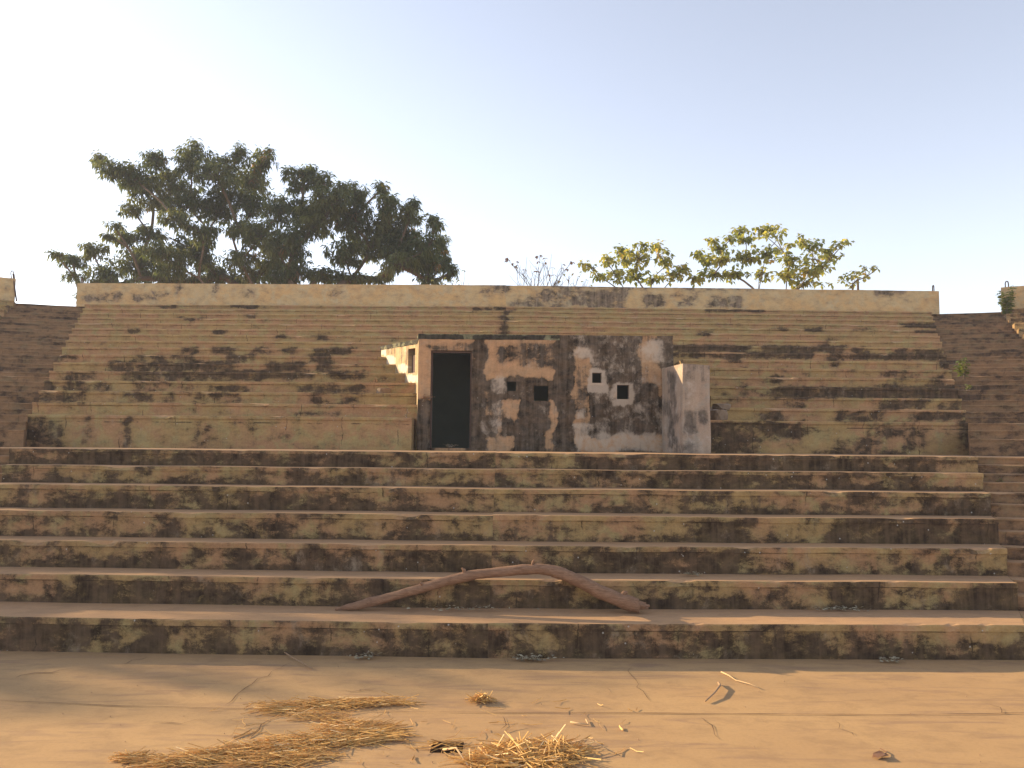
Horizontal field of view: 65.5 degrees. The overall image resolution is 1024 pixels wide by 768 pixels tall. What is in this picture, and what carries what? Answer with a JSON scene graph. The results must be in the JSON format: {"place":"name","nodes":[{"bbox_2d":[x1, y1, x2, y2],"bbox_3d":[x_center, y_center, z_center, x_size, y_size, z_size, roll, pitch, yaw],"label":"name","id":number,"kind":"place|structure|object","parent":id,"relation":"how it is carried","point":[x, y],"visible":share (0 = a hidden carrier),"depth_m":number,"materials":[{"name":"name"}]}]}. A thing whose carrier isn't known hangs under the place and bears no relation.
{"place":"outdoors","nodes":[
{"label":"outdoors","id":0,"kind":"place"},
{"bbox_2d":[0,651,1023,767],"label":"ground","id":1,"kind":"structure","parent":0,"point":[840,713],"depth_m":7.43,"materials":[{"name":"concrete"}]},
{"bbox_2d":[0,300,15,318],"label":"grandstand","id":2,"kind":"object","parent":1,"relation":"on","point":[6,306],"visible":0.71,"depth_m":28.09,"materials":[{"name":"paint"}]},
{"bbox_2d":[0,277,15,302],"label":"parapet wall","id":3,"kind":"structure","parent":2,"relation":"on","point":[7,292],"depth_m":29.03,"materials":[{"name":"paint"}]},
{"bbox_2d":[12,274,16,300],"bbox_3d":[-18.196,-3.533,29.144,0.256,1.031,0.060,0,-4,6],"label":"iron bar","id":4,"kind":"object","parent":3,"relation":"attached to","point":[14,288],"visible":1,"depth_m":29.12,"materials":[{"name":"white metal"}]},
{"bbox_2d":[0,303,82,482],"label":"stairway","id":5,"kind":"object","parent":1,"relation":"on","point":[33,337],"visible":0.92,"depth_m":22.06,"materials":[{"name":"paint"}]},
{"bbox_2d":[108,746,157,761],"bbox_3d":[-2.898,2.846,6.120,0.388,0.077,0.201,1,-5,-10],"label":"straw pile","id":6,"kind":"object","parent":1,"relation":"on","point":[141,754],"visible":0.88,"depth_m":6.09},
{"bbox_2d":[43,136,301,304],"bbox_3d":[-15.837,-3.343,37.529,12.684,17.065,5.549,1,-4,0],"label":"leafy tree","id":7,"kind":"object","parent":1,"relation":"on","point":[225,176],"visible":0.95,"depth_m":37.65,"materials":[{"name":"green plant"}]},
{"bbox_2d":[114,714,418,767],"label":"straw pile","id":8,"kind":"object","parent":1,"relation":"on","point":[280,747],"visible":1,"depth_m":6.26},
{"bbox_2d":[284,652,311,668],"bbox_3d":[-2.473,3.091,9.002,0.048,0.034,0.997,4,-5,-36],"label":"stick","id":9,"kind":"object","parent":1,"relation":"on","point":[297,659],"visible":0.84,"depth_m":8.88,"materials":[{"name":"wood"}]},
{"bbox_2d":[243,691,425,720],"bbox_3d":[-1.619,2.945,7.309,1.664,0.086,0.608,1,-4,-8],"label":"straw pile","id":10,"kind":"object","parent":1,"relation":"on","point":[315,705],"visible":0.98,"depth_m":7.33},
{"bbox_2d":[256,163,460,284],"bbox_3d":[-6.978,-2.565,35.571,9.358,15.384,4.482,1,-4,0],"label":"leafy tree","id":11,"kind":"object","parent":1,"relation":"on","point":[395,244],"visible":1,"depth_m":35.96,"materials":[{"name":"green plant"}]},
{"bbox_2d":[347,650,378,658],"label":"leaf litter","id":12,"kind":"object","parent":1,"relation":"on","point":[360,656],"visible":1,"depth_m":9.04,"materials":[{"name":"grey plant"}]},
{"bbox_2d":[209,698,643,767],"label":"scattered straw","id":13,"kind":"object","parent":1,"relation":"on","point":[400,735],"visible":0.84,"depth_m":6.73,"materials":[{"name":"beige plant"}]},
{"bbox_2d":[410,737,476,751],"bbox_3d":[-0.541,2.889,6.412,0.545,0.073,0.255,2,-5,-17],"label":"straw pile","id":14,"kind":"object","parent":1,"relation":"on","point":[446,742],"visible":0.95,"depth_m":6.43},
{"bbox_2d":[431,270,468,284],"bbox_3d":[-2.485,0.111,31.454,1.671,9.475,1.042,4,-5,-36],"label":"shrub","id":15,"kind":"object","parent":1,"relation":"on","point":[453,280],"visible":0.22,"depth_m":31.73,"materials":[{"name":"green plant"}]},
{"bbox_2d":[442,747,468,765],"bbox_3d":[-0.425,2.873,6.190,0.051,0.068,0.383,4,-5,-35],"label":"stick","id":16,"kind":"object","parent":1,"relation":"on","point":[451,748],"visible":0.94,"depth_m":6.22,"materials":[{"name":"beige wood"}]},
{"bbox_2d":[466,689,497,703],"bbox_3d":[-0.292,2.974,7.588,0.322,0.093,0.253,1,-4,0],"label":"straw pile","id":17,"kind":"object","parent":1,"relation":"on","point":[479,697],"visible":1,"depth_m":7.56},
{"bbox_2d":[0,304,1023,659],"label":"grandstand","id":18,"kind":"object","parent":1,"relation":"on","point":[254,480],"visible":0.92,"depth_m":11.64,"materials":[{"name":"paint"}]},
{"bbox_2d":[76,283,505,307],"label":"parapet wall","id":19,"kind":"structure","parent":18,"relation":"on","point":[284,294],"depth_m":29.70,"materials":[{"name":"paint"}]},
{"bbox_2d":[376,388,390,392],"bbox_3d":[-3.035,0.179,18.795,0.254,0.189,0.362,-2,-5,32],"label":"broken concrete","id":20,"kind":"object","parent":18,"relation":"on","point":[383,390],"visible":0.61,"depth_m":18.67,"materials":[{"name":"beige concrete"}]},
{"bbox_2d":[402,605,539,610],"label":"leaf litter","id":21,"kind":"object","parent":18,"relation":"on","point":[464,608],"visible":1,"depth_m":9.80,"materials":[{"name":"brown plant"}]},
{"bbox_2d":[335,559,649,612],"bbox_3d":[-0.242,2.490,9.874,3.868,0.638,0.220,0,-4,1],"label":"branch","id":22,"kind":"object","parent":18,"relation":"on","point":[623,600],"visible":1,"depth_m":9.84,"materials":[{"name":"brown plant"}]},
{"bbox_2d":[380,334,673,452],"bbox_3d":[0.104,0.209,19.490,7.608,2.885,5.305,1,-4,0],"label":"concrete booth","id":23,"kind":"object","parent":18,"relation":"on","point":[550,393],"visible":0.81,"depth_m":16.86,"materials":[{"name":"paint"}]},
{"bbox_2d":[421,394,432,401],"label":"weed","id":24,"kind":"object","parent":23,"relation":"attached to","point":[425,399],"visible":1,"depth_m":16.73,"materials":[{"name":"plant"}]},
{"bbox_2d":[662,364,710,453],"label":"wing wall","id":25,"kind":"structure","parent":18,"relation":"on","point":[686,426],"depth_m":15.44,"materials":[{"name":"paint"}]},
{"bbox_2d":[710,409,727,419],"bbox_3d":[4.342,0.651,16.756,0.341,0.259,0.349,3,-5,-25],"label":"broken concrete","id":26,"kind":"object","parent":18,"relation":"on","point":[716,414],"visible":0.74,"depth_m":16.62,"materials":[{"name":"grey concrete"}]},
{"bbox_2d":[712,404,730,409],"bbox_3d":[4.573,0.505,17.357,0.398,0.166,0.384,1,-5,-10],"label":"broken concrete","id":27,"kind":"object","parent":18,"relation":"on","point":[722,406],"visible":0.77,"depth_m":17.20,"materials":[{"name":"grey concrete"}]},
{"bbox_2d":[506,285,939,314],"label":"parapet wall","id":28,"kind":"structure","parent":18,"relation":"on","point":[718,298],"depth_m":29.70,"materials":[{"name":"paint"}]},
{"bbox_2d":[800,606,868,610],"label":"leaf litter","id":29,"kind":"object","parent":18,"relation":"on","point":[844,608],"visible":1,"depth_m":9.99,"materials":[{"name":"plant"}]},
{"bbox_2d":[438,724,601,767],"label":"straw pile","id":30,"kind":"object","parent":1,"relation":"on","point":[531,753],"visible":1,"depth_m":6.16,"materials":[{"name":"beige plant"}]},
{"bbox_2d":[507,653,564,660],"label":"leaf litter","id":31,"kind":"object","parent":1,"relation":"on","point":[532,658],"visible":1,"depth_m":9.02,"materials":[{"name":"grey plant"}]},
{"bbox_2d":[504,254,574,285],"bbox_3d":[1.075,-0.126,31.590,2.844,10.032,1.642,1,-4,0],"label":"shrub","id":32,"kind":"object","parent":1,"relation":"on","point":[545,263],"visible":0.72,"depth_m":31.81,"materials":[{"name":"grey plant"}]},
{"bbox_2d":[552,271,591,285],"bbox_3d":[2.384,0.169,31.735,1.566,9.490,0.923,2,-5,-13],"label":"shrub","id":33,"kind":"object","parent":1,"relation":"on","point":[573,280],"visible":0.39,"depth_m":32.12,"materials":[{"name":"green plant"}]},
{"bbox_2d":[570,719,588,724],"bbox_3d":[0.590,2.972,7.007,0.161,0.016,0.127,1,-4,0],"label":"stick","id":34,"kind":"object","parent":1,"relation":"on","point":[587,723],"visible":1,"depth_m":6.96,"materials":[{"name":"beige wood"}]},
{"bbox_2d":[562,739,614,752],"bbox_3d":[0.614,2.912,6.425,0.480,0.045,0.109,-1,-5,19],"label":"stick","id":35,"kind":"object","parent":1,"relation":"on","point":[592,741],"visible":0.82,"depth_m":6.46,"materials":[{"name":"beige wood"}]},
{"bbox_2d":[576,239,691,287],"bbox_3d":[5.022,-0.576,32.670,4.791,11.169,2.230,1,-4,0],"label":"shrub","id":36,"kind":"object","parent":1,"relation":"on","point":[624,255],"visible":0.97,"depth_m":33.06,"materials":[{"name":"green plant"}]},
{"bbox_2d":[705,681,720,701],"bbox_3d":[2.006,3.039,7.886,0.067,0.043,0.667,-2,-5,25],"label":"stick","id":37,"kind":"object","parent":1,"relation":"on","point":[716,689],"visible":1,"depth_m":7.84,"materials":[{"name":"brown wood"}]},
{"bbox_2d":[721,671,759,687],"bbox_3d":[2.360,3.090,8.314,0.062,0.016,0.619,2,-5,-23],"label":"stick","id":38,"kind":"object","parent":1,"relation":"on","point":[738,680],"visible":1,"depth_m":8.28,"materials":[{"name":"beige wood"}]},
{"bbox_2d":[685,223,854,289],"bbox_3d":[10.567,-0.848,32.137,6.925,11.730,2.402,1,-4,0],"label":"shrub","id":39,"kind":"object","parent":1,"relation":"on","point":[789,273],"visible":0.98,"depth_m":32.53,"materials":[{"name":"green plant"}]},
{"bbox_2d":[837,265,879,289],"bbox_3d":[14.001,0.116,31.960,1.570,9.839,1.066,1,-4,0],"label":"shrub","id":40,"kind":"object","parent":1,"relation":"on","point":[854,276],"visible":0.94,"depth_m":32.25,"materials":[{"name":"green plant"}]},
{"bbox_2d":[872,748,887,757],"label":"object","id":41,"kind":"object","parent":1,"relation":"on","point":[878,754],"visible":1,"depth_m":6.30,"materials":[{"name":"brown stone"}]},
{"bbox_2d":[879,656,905,662],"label":"leaf litter","id":42,"kind":"object","parent":1,"relation":"on","point":[886,659],"visible":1,"depth_m":9.11,"materials":[{"name":"grey plant"}]},
{"bbox_2d":[932,312,1023,617],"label":"stairway","id":43,"kind":"object","parent":1,"relation":"on","point":[989,346],"visible":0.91,"depth_m":18.18,"materials":[{"name":"paint"}]},
{"bbox_2d":[952,357,970,378],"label":"weed","id":44,"kind":"object","parent":43,"relation":"on","point":[960,370],"visible":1,"depth_m":19.92,"materials":[{"name":"green plant"}]},
{"bbox_2d":[1001,308,1023,338],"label":"grandstand","id":45,"kind":"object","parent":1,"relation":"on","point":[1015,319],"visible":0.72,"depth_m":27.20,"materials":[{"name":"paint"}]},
{"bbox_2d":[997,286,1017,314],"bbox_3d":[17.765,-2.948,28.602,0.691,1.160,0.774,-3,-6,41],"label":"weed","id":46,"kind":"object","parent":45,"relation":"on","point":[1006,303],"visible":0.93,"depth_m":28.57,"materials":[{"name":"green plant"}]},
{"bbox_2d":[0,0,1023,313],"label":"sky","id":47,"kind":"structure","parent":0,"point":[574,131],"materials":[{"name":"blue"}]},
{"bbox_2d":[39,665,1010,762],"bbox_3d":[0.066,3.013,7.508,8.908,0.010,2.839,1,-4,0],"label":"grit","id":48,"kind":"object","parent":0,"point":[541,704],"visible":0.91,"depth_m":7.52,"materials":[{"name":"beige sand"}]},
{"bbox_2d":[1001,286,1023,308],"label":"parapet wall","id":49,"kind":"structure","parent":0,"point":[1018,301],"depth_m":28.91,"materials":[{"name":"paint"}]}
]}

